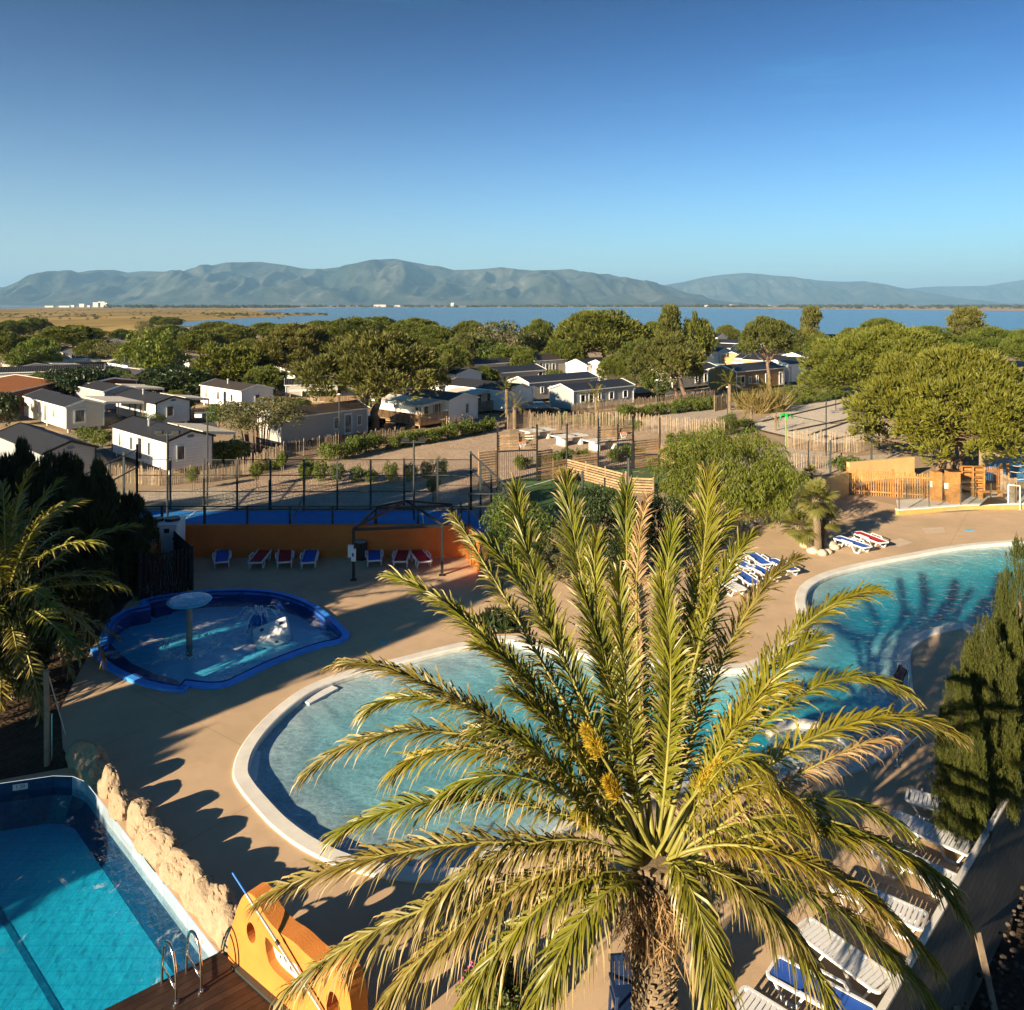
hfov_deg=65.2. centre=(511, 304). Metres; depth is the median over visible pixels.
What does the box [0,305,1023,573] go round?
ground
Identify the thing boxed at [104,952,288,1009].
wooden deck
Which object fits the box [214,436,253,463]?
bush
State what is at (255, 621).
octopus fountain
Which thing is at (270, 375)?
pine tree
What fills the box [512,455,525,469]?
shrub
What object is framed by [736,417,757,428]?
bush
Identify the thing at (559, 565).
bush
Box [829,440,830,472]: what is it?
net post
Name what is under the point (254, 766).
bench step
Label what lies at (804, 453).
path
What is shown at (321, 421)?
mobile home
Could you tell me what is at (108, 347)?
leafy tree
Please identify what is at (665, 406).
shrub
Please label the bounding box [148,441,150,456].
window
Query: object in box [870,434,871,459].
net post
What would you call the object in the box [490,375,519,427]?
feather palm
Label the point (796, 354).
mobile home
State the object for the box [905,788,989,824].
sun lounger
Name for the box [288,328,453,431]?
pine tree
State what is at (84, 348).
stone pine
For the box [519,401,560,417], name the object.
parked car
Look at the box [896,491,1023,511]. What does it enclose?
terrace
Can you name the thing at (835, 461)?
bush
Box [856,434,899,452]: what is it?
picket fence
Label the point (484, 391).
mobile home
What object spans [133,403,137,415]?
window
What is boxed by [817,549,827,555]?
boulder
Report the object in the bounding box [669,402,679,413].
shrub
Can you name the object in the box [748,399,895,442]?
sand court
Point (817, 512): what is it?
fan palm
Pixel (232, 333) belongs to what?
stone pine
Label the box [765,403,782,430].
feather palm
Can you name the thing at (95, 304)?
building
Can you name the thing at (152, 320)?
marsh bush
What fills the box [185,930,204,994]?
ladder rail
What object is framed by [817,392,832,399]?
shrub
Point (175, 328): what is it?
stone pine
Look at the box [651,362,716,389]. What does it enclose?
mobile home
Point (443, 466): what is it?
shrub
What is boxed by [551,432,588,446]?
table tennis
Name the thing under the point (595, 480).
timber fence
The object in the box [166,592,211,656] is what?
mushroom fountain
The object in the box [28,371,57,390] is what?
stone pine
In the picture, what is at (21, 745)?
flower bed soil
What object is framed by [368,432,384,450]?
shrub
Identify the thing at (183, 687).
pool edge
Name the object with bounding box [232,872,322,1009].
telescopic pole
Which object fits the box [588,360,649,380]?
mobile home
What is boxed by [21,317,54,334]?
marsh bush
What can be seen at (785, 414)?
plastic palm
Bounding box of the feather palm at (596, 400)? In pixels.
[580,383,612,414]
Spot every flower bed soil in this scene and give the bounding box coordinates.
[0,568,160,779]
[485,608,518,633]
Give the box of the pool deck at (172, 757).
[0,495,1023,1009]
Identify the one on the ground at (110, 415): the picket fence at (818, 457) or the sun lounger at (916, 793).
the picket fence at (818, 457)
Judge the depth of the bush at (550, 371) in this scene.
122.79 m
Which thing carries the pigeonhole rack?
on the ground at (110, 415)
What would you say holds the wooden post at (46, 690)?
on the flower bed soil at (21, 745)
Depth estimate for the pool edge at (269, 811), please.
22.45 m
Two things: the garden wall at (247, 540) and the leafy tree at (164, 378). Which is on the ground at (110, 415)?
the leafy tree at (164, 378)
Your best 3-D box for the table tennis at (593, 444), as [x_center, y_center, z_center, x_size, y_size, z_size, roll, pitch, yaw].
[7.214,11.045,63.653,2.740,0.950,1.600,0,0,-30]
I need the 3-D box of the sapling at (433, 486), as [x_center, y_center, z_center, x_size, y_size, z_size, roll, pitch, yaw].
[-4.551,10.726,46.624,0.864,1.647,0.866,0,0,0]
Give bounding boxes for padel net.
[291,493,304,523]
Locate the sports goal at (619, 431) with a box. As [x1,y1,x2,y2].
[597,416,633,471]
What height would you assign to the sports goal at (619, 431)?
3.700 m
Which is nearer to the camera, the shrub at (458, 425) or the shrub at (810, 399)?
the shrub at (458, 425)
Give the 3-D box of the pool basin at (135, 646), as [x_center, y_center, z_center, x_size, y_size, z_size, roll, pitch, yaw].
[-10.703,12.050,28.387,8.417,0.001,6.988,0,0,41]
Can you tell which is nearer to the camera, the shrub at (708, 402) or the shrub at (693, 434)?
the shrub at (693, 434)
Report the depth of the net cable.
60.90 m
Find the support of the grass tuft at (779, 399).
on the ground at (110, 415)
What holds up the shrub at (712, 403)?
on the ground at (110, 415)
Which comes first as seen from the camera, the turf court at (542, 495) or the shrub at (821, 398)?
the turf court at (542, 495)
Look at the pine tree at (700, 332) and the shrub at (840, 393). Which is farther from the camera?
the pine tree at (700, 332)
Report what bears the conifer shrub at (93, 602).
on the flower bed soil at (21, 745)
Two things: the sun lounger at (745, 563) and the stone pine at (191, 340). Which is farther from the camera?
the stone pine at (191, 340)
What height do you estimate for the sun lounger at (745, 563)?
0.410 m
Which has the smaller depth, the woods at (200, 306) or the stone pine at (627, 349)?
the stone pine at (627, 349)
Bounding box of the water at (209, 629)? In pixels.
[105,597,322,678]
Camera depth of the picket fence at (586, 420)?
72.49 m
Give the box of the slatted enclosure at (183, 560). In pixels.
[130,531,193,600]
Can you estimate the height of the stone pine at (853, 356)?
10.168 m
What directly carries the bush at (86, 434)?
on the ground at (110, 415)
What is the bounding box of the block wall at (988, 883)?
[876,773,1023,1009]
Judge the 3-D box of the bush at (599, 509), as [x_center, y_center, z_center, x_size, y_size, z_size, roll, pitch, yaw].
[4.030,9.554,33.596,3.795,4.041,3.634,0,0,-43]
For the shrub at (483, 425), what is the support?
on the gravel garden
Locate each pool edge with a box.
[90,588,349,692]
[233,539,1023,882]
[761,718,859,752]
[796,722,898,769]
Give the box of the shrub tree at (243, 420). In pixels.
[217,395,307,455]
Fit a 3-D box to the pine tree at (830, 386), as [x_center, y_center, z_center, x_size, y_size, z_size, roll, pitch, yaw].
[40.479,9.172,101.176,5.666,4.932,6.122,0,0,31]
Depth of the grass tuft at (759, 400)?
84.45 m
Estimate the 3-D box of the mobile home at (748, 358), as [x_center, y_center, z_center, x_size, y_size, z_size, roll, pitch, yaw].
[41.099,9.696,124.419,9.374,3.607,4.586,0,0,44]
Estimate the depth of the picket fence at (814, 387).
101.42 m
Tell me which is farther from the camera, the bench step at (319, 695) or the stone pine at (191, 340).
the stone pine at (191, 340)
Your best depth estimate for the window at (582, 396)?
85.85 m
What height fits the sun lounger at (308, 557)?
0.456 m
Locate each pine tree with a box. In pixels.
[0,391,26,426]
[189,340,277,382]
[242,364,288,394]
[251,322,346,377]
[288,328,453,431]
[447,332,485,358]
[488,343,538,357]
[625,331,707,398]
[653,302,688,339]
[682,308,716,356]
[735,314,805,390]
[799,305,824,337]
[817,363,853,391]
[944,306,990,339]
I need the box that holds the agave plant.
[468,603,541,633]
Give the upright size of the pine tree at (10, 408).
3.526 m
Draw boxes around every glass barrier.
[899,483,1015,508]
[901,478,975,499]
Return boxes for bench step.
[250,751,260,783]
[287,816,315,837]
[303,686,337,705]
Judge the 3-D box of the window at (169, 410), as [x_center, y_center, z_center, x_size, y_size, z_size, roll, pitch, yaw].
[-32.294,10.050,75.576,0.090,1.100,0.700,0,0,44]
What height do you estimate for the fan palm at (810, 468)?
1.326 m
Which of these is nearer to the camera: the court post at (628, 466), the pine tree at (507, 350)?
the court post at (628, 466)
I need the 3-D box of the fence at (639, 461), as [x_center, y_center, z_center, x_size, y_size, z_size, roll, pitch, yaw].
[8.135,10.300,49.121,1.710,2.400,0.568,0,0,0]
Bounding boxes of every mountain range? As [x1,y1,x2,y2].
[0,259,779,305]
[665,273,1023,304]
[907,280,1023,302]
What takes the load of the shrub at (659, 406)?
on the ground at (110, 415)
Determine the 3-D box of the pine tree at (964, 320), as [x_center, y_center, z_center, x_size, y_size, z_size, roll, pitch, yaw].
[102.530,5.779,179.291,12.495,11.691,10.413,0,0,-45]
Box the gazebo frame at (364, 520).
[350,500,452,580]
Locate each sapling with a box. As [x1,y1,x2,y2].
[185,466,198,489]
[248,462,264,487]
[275,450,288,474]
[298,458,313,490]
[426,476,440,500]
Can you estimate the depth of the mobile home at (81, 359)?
134.30 m
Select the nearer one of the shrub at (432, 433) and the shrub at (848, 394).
the shrub at (432, 433)
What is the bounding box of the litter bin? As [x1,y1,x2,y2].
[355,539,366,560]
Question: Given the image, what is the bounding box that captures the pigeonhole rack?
[959,465,984,496]
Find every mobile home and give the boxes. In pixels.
[0,364,104,376]
[0,422,98,476]
[1,361,77,366]
[22,389,143,432]
[54,347,74,362]
[60,355,113,363]
[75,380,163,412]
[104,338,123,343]
[105,364,159,377]
[107,359,150,371]
[109,415,235,474]
[113,388,208,424]
[177,353,200,366]
[199,378,274,411]
[257,399,369,447]
[274,362,309,378]
[284,378,370,404]
[368,386,479,429]
[430,367,482,390]
[444,377,534,414]
[452,357,513,368]
[462,364,546,381]
[508,371,598,399]
[521,353,567,372]
[548,378,634,412]
[565,357,604,372]
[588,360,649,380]
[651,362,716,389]
[705,347,730,362]
[706,361,785,391]
[714,333,727,338]
[716,343,737,351]
[718,339,739,343]
[721,349,787,364]
[731,353,785,363]
[742,354,806,362]
[771,357,813,384]
[784,351,814,356]
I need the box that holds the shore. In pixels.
[315,306,1023,310]
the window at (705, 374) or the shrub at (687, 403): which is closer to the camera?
the shrub at (687, 403)
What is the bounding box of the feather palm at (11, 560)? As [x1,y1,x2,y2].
[0,461,145,726]
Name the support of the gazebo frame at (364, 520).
on the pool deck at (172, 757)
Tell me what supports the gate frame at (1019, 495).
on the ground at (110, 415)
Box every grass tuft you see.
[550,466,576,481]
[723,387,756,409]
[735,386,783,413]
[756,383,799,412]
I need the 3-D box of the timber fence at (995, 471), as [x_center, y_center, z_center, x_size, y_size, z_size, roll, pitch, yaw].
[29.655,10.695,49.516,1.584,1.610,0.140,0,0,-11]
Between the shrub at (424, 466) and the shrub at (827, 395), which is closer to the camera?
the shrub at (424, 466)
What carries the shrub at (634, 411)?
on the ground at (110, 415)
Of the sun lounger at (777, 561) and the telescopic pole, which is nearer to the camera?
the telescopic pole
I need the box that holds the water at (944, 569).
[817,548,1013,641]
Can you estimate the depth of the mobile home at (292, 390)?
90.00 m
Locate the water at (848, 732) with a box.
[767,708,896,769]
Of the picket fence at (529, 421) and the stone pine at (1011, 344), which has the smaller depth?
the picket fence at (529, 421)
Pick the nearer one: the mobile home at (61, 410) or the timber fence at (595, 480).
the timber fence at (595, 480)
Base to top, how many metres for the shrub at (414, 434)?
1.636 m
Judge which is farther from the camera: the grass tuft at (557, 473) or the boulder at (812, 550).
the grass tuft at (557, 473)
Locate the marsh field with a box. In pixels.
[0,307,321,343]
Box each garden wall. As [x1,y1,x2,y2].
[149,524,487,579]
[692,471,848,537]
[847,456,914,482]
[895,502,1023,514]
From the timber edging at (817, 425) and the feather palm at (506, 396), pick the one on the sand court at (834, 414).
the timber edging at (817, 425)
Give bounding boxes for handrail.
[894,660,909,695]
[895,736,921,768]
[899,719,913,756]
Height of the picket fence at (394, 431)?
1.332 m
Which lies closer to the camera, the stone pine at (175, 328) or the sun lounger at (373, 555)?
the sun lounger at (373, 555)
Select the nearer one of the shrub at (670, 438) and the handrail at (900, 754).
the handrail at (900, 754)
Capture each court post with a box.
[566,424,567,468]
[581,471,583,492]
[627,457,630,487]
[659,417,660,463]
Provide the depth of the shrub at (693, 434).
62.95 m
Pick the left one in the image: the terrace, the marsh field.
the marsh field
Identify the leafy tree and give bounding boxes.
[0,348,47,365]
[9,336,67,364]
[38,366,119,396]
[88,340,120,364]
[106,366,133,377]
[113,326,191,372]
[120,374,151,389]
[131,363,215,395]
[171,367,212,400]
[204,400,229,426]
[281,396,312,406]
[321,369,346,398]
[407,359,447,389]
[465,318,539,354]
[469,335,502,358]
[616,373,641,386]
[639,368,673,397]
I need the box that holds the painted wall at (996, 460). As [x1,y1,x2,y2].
[979,448,1023,482]
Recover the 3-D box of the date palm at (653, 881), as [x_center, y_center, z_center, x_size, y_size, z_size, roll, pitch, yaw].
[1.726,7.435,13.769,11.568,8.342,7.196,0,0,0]
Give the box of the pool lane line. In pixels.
[0,907,61,1009]
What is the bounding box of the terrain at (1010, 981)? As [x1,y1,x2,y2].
[969,893,1023,1009]
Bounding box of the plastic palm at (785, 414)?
[778,413,792,445]
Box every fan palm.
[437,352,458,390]
[778,476,845,549]
[803,464,819,480]
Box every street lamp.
[337,393,340,443]
[726,386,728,416]
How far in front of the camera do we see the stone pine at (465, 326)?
189.40 m
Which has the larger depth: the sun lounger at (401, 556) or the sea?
the sea
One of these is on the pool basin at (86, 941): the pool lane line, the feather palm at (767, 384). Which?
the pool lane line
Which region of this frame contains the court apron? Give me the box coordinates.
[144,507,509,551]
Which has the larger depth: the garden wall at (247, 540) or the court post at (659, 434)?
the court post at (659, 434)
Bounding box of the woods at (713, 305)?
[480,304,1023,306]
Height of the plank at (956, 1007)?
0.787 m
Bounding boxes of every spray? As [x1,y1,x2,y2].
[155,632,222,659]
[229,605,282,635]
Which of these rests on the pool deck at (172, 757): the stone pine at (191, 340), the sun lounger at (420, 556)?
the sun lounger at (420, 556)
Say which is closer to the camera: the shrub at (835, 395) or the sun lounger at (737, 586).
the sun lounger at (737, 586)
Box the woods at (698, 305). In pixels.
[298,304,1022,306]
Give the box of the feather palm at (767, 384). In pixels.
[748,377,782,400]
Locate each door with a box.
[137,435,142,460]
[344,412,351,434]
[589,390,593,407]
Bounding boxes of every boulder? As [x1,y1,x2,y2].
[744,520,753,527]
[754,516,764,523]
[806,546,818,553]
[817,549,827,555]
[825,541,836,547]
[831,544,839,549]
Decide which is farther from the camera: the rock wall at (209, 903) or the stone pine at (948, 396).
the stone pine at (948, 396)
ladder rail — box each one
[160,940,179,1006]
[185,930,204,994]
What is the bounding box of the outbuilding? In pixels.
[72,375,137,391]
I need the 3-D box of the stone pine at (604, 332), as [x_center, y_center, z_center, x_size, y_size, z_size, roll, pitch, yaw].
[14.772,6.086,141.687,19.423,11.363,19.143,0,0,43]
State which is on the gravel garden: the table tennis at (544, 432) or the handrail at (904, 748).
the table tennis at (544, 432)
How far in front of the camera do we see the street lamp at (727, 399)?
82.10 m
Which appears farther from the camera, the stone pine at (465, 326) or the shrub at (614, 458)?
the stone pine at (465, 326)
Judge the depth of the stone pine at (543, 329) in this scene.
154.74 m
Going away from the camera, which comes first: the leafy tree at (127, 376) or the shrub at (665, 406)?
the shrub at (665, 406)
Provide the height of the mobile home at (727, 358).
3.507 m
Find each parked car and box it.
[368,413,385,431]
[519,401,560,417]
[634,387,664,399]
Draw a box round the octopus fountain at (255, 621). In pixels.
[247,612,267,634]
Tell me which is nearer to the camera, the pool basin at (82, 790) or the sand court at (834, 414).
the pool basin at (82, 790)
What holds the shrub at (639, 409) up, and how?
on the ground at (110, 415)
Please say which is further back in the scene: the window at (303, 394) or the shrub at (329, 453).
the window at (303, 394)
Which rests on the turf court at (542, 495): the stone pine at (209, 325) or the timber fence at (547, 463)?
the timber fence at (547, 463)
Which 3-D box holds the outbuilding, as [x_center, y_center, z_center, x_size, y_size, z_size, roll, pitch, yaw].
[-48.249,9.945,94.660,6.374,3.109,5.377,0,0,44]
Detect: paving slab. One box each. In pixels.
[888,538,912,546]
[922,527,944,533]
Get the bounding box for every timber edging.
[750,427,789,437]
[762,401,847,421]
[789,419,846,431]
[808,421,847,435]
[831,432,861,439]
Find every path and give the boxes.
[121,488,482,512]
[624,386,852,431]
[709,444,899,475]
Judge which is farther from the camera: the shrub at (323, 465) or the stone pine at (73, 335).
the stone pine at (73, 335)
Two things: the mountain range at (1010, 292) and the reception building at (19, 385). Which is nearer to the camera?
the reception building at (19, 385)
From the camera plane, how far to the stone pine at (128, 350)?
132.36 m
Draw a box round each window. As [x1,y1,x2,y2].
[44,403,46,422]
[74,408,85,423]
[118,432,121,447]
[130,435,132,450]
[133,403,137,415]
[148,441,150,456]
[166,405,173,416]
[176,444,185,460]
[216,391,220,399]
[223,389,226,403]
[301,391,308,399]
[333,416,338,429]
[357,414,361,425]
[424,405,429,413]
[433,403,439,414]
[465,402,468,413]
[477,394,481,406]
[486,392,490,400]
[545,362,549,371]
[580,394,585,402]
[609,391,613,399]
[623,390,627,397]
[704,373,707,381]
[740,375,744,386]
[779,371,782,384]
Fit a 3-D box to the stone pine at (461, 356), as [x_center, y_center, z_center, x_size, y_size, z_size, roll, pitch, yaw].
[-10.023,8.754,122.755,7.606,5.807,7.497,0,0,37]
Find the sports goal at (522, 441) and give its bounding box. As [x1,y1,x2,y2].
[497,424,537,481]
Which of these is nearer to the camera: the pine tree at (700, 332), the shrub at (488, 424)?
the shrub at (488, 424)
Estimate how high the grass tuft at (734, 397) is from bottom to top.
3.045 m
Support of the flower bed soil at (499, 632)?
on the pool deck at (172, 757)
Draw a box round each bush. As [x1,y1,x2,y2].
[0,319,38,335]
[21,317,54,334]
[35,326,53,334]
[73,426,96,441]
[87,428,111,446]
[133,321,154,333]
[140,412,165,422]
[147,316,162,325]
[156,317,184,324]
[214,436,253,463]
[255,458,280,470]
[479,492,558,576]
[527,522,581,583]
[546,369,562,373]
[557,483,651,580]
[598,375,610,380]
[639,491,695,568]
[677,396,721,408]
[717,411,741,434]
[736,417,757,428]
[772,388,800,397]
[779,384,820,394]
[827,455,861,471]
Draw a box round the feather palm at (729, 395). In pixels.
[711,368,743,409]
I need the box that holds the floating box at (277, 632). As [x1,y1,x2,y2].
[252,617,291,649]
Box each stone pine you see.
[0,331,38,355]
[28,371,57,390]
[33,324,113,347]
[72,339,110,355]
[107,328,134,340]
[111,338,163,360]
[148,324,189,342]
[168,389,195,407]
[173,329,229,355]
[189,320,232,330]
[207,323,262,345]
[233,338,257,348]
[250,322,276,334]
[261,323,310,338]
[302,338,338,371]
[304,320,326,326]
[321,316,386,337]
[364,316,397,326]
[384,317,439,335]
[409,324,455,347]
[435,343,474,368]
[451,319,482,338]
[470,365,500,380]
[507,349,540,365]
[517,317,554,352]
[538,339,588,361]
[547,308,655,356]
[596,353,638,378]
[616,337,653,379]
[645,321,661,339]
[715,324,740,338]
[783,343,803,352]
[795,321,950,395]
[799,333,830,351]
[839,327,859,334]
[840,343,1023,471]
[859,318,894,330]
[918,325,962,344]
[957,326,1022,361]
[998,327,1023,362]
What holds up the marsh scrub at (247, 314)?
on the marsh field
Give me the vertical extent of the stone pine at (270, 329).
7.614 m
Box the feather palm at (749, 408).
[738,390,764,419]
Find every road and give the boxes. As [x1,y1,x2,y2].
[62,419,218,462]
[349,385,707,436]
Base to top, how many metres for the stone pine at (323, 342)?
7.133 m
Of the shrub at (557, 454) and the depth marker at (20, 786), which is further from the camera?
the shrub at (557, 454)
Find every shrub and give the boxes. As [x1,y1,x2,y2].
[0,432,38,555]
[0,562,58,700]
[6,448,89,583]
[40,456,127,596]
[47,537,119,640]
[92,490,160,592]
[311,460,327,480]
[317,440,341,460]
[327,463,345,480]
[333,443,351,458]
[344,435,360,456]
[348,434,365,454]
[350,463,364,482]
[357,433,377,452]
[363,468,377,482]
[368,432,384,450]
[381,435,399,448]
[381,460,398,480]
[394,433,414,446]
[399,429,416,445]
[405,462,418,480]
[411,429,426,444]
[420,460,435,478]
[421,428,439,442]
[433,456,448,477]
[434,426,445,440]
[440,421,457,438]
[445,423,460,437]
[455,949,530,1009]
[459,418,474,435]
[464,422,481,434]
[475,422,486,433]
[479,419,495,430]
[485,416,496,430]
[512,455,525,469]
[523,456,535,468]
[535,454,550,466]
[553,450,562,465]
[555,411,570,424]
[559,447,574,461]
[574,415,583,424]
[575,448,591,461]
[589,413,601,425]
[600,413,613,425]
[605,448,621,462]
[612,445,626,460]
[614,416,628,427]
[615,404,633,418]
[621,402,637,416]
[621,444,634,459]
[629,417,645,430]
[633,407,643,416]
[640,406,651,416]
[643,403,655,415]
[655,402,665,414]
[661,402,669,413]
[663,430,690,449]
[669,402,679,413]
[673,397,687,412]
[678,430,695,440]
[683,400,689,411]
[688,400,700,411]
[695,400,704,410]
[701,396,711,409]
[709,396,716,409]
[788,396,802,404]
[797,395,809,403]
[804,394,817,402]
[815,394,826,401]
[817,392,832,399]
[828,390,839,398]
[833,388,843,397]
[842,390,851,396]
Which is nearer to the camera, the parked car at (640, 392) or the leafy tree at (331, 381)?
the leafy tree at (331, 381)
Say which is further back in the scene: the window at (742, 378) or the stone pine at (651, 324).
the stone pine at (651, 324)
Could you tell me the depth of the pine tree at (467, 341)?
137.74 m
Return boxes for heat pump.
[147,516,185,569]
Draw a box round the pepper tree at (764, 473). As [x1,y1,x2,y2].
[645,421,811,530]
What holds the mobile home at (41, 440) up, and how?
on the ground at (110, 415)
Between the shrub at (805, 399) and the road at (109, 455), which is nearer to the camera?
the road at (109, 455)
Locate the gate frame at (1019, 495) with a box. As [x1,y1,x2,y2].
[1008,484,1020,509]
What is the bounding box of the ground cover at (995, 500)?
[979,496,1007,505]
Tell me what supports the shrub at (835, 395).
on the ground at (110, 415)
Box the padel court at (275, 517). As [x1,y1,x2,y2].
[140,511,486,534]
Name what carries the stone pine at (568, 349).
on the ground at (110, 415)
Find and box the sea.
[0,306,44,308]
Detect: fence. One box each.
[106,462,234,485]
[237,432,337,477]
[338,426,401,446]
[446,414,473,432]
[478,448,496,485]
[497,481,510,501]
[507,409,557,428]
[538,446,552,479]
[552,458,565,476]
[558,411,724,434]
[567,459,625,489]
[568,453,596,473]
[571,389,712,414]
[629,476,653,494]
[631,454,658,492]
[634,438,658,467]
[660,443,673,464]
[714,393,726,410]
[773,386,851,396]
[785,429,856,452]
[789,453,857,468]
[846,467,929,497]
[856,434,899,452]
[980,464,1002,489]
[1000,471,1016,499]
[1006,462,1023,479]
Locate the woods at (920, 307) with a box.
[799,306,1022,308]
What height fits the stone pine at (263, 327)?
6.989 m
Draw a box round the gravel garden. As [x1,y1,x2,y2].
[211,426,697,503]
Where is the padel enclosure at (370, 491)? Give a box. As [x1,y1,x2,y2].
[84,444,503,550]
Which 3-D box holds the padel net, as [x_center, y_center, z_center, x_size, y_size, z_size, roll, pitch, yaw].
[-11.050,11.010,41.000,0.080,0.980,7.363,0,0,-9]
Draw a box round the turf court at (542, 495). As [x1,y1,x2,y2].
[493,464,703,510]
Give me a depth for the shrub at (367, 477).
51.60 m
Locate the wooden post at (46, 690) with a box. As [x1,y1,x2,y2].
[43,669,65,766]
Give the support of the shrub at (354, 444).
on the ground at (110, 415)
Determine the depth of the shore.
2379.11 m
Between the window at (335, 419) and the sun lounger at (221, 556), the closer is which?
the sun lounger at (221, 556)
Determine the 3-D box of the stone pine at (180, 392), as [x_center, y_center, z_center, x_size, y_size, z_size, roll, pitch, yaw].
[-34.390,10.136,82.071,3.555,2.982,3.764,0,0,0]
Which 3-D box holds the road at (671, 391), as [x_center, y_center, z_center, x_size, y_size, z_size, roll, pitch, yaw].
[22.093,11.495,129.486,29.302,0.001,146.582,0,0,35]
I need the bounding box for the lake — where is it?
[179,307,1023,336]
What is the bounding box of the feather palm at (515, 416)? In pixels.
[500,393,529,428]
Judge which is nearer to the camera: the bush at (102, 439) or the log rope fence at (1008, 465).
the log rope fence at (1008, 465)
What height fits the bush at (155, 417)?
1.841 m
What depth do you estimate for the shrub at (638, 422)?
72.58 m
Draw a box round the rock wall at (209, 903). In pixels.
[65,739,237,953]
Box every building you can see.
[0,374,55,419]
[93,302,99,306]
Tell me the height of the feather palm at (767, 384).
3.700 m
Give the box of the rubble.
[962,885,1023,1009]
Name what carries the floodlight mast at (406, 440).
on the ground at (110, 415)
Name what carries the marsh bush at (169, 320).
on the ground at (110, 415)
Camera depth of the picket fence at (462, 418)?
73.08 m
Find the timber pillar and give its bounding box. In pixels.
[930,469,960,502]
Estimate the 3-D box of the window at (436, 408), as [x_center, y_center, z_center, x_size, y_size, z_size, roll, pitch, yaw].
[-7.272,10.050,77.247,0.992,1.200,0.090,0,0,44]
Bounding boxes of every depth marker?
[13,783,27,790]
[197,931,204,948]
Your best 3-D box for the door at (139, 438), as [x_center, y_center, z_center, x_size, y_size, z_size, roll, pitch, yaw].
[-26.438,10.220,56.911,0.850,1.850,0.090,0,0,44]
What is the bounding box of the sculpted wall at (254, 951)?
[228,882,367,1009]
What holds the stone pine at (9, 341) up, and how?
on the ground at (110, 415)
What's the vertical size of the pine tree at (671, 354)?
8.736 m
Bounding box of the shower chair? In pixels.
[890,665,907,698]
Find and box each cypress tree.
[926,664,991,857]
[955,615,1023,837]
[980,532,1023,811]
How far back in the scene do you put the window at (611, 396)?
88.81 m
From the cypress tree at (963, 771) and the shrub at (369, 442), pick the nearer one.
the cypress tree at (963, 771)
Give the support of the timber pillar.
on the ground at (110, 415)
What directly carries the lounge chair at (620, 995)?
on the pool deck at (172, 757)
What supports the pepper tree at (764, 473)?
on the ground at (110, 415)
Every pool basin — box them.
[0,776,202,972]
[0,823,173,1009]
[72,777,216,959]
[102,590,340,688]
[105,643,179,684]
[112,607,329,683]
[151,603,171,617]
[257,547,1023,867]
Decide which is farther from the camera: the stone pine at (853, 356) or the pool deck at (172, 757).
the stone pine at (853, 356)
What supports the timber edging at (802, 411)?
on the sand court at (834, 414)
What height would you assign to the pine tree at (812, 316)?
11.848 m
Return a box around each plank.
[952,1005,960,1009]
[974,932,997,1009]
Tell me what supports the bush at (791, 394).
on the ground at (110, 415)
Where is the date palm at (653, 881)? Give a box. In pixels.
[241,459,978,1009]
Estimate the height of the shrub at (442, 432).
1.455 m
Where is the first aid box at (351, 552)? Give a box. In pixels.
[348,545,355,560]
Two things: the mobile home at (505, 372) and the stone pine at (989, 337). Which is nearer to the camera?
the mobile home at (505, 372)
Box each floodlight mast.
[154,430,179,515]
[194,412,215,505]
[401,438,425,519]
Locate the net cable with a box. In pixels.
[789,415,871,423]
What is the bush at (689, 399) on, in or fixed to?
on the ground at (110, 415)
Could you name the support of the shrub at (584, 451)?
on the gravel garden
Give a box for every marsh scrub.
[0,312,95,316]
[36,309,295,318]
[200,312,327,315]
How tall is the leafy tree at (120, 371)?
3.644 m
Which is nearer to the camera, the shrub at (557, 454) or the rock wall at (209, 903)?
the rock wall at (209, 903)
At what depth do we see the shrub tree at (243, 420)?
61.16 m
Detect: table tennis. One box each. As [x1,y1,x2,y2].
[519,427,555,438]
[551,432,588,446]
[583,437,621,450]
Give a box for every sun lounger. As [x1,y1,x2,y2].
[212,550,231,568]
[247,550,271,568]
[275,550,293,568]
[299,550,318,568]
[365,549,383,566]
[392,550,411,566]
[410,550,431,567]
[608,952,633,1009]
[709,566,737,581]
[722,580,746,596]
[727,555,755,571]
[731,985,786,1009]
[734,569,759,587]
[743,552,772,568]
[746,564,781,581]
[765,558,799,576]
[766,955,875,1009]
[796,917,893,999]
[830,879,928,939]
[832,536,872,553]
[851,531,888,548]
[871,845,956,899]
[890,810,975,864]
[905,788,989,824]
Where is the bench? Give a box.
[977,490,1003,498]
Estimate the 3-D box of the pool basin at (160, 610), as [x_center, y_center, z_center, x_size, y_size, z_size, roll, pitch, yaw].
[-13.846,11.940,31.281,1.045,0.520,0.981,0,0,-26]
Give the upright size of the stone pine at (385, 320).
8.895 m
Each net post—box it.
[826,398,826,455]
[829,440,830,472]
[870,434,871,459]
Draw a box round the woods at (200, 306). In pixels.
[103,304,298,307]
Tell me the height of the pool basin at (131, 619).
0.660 m

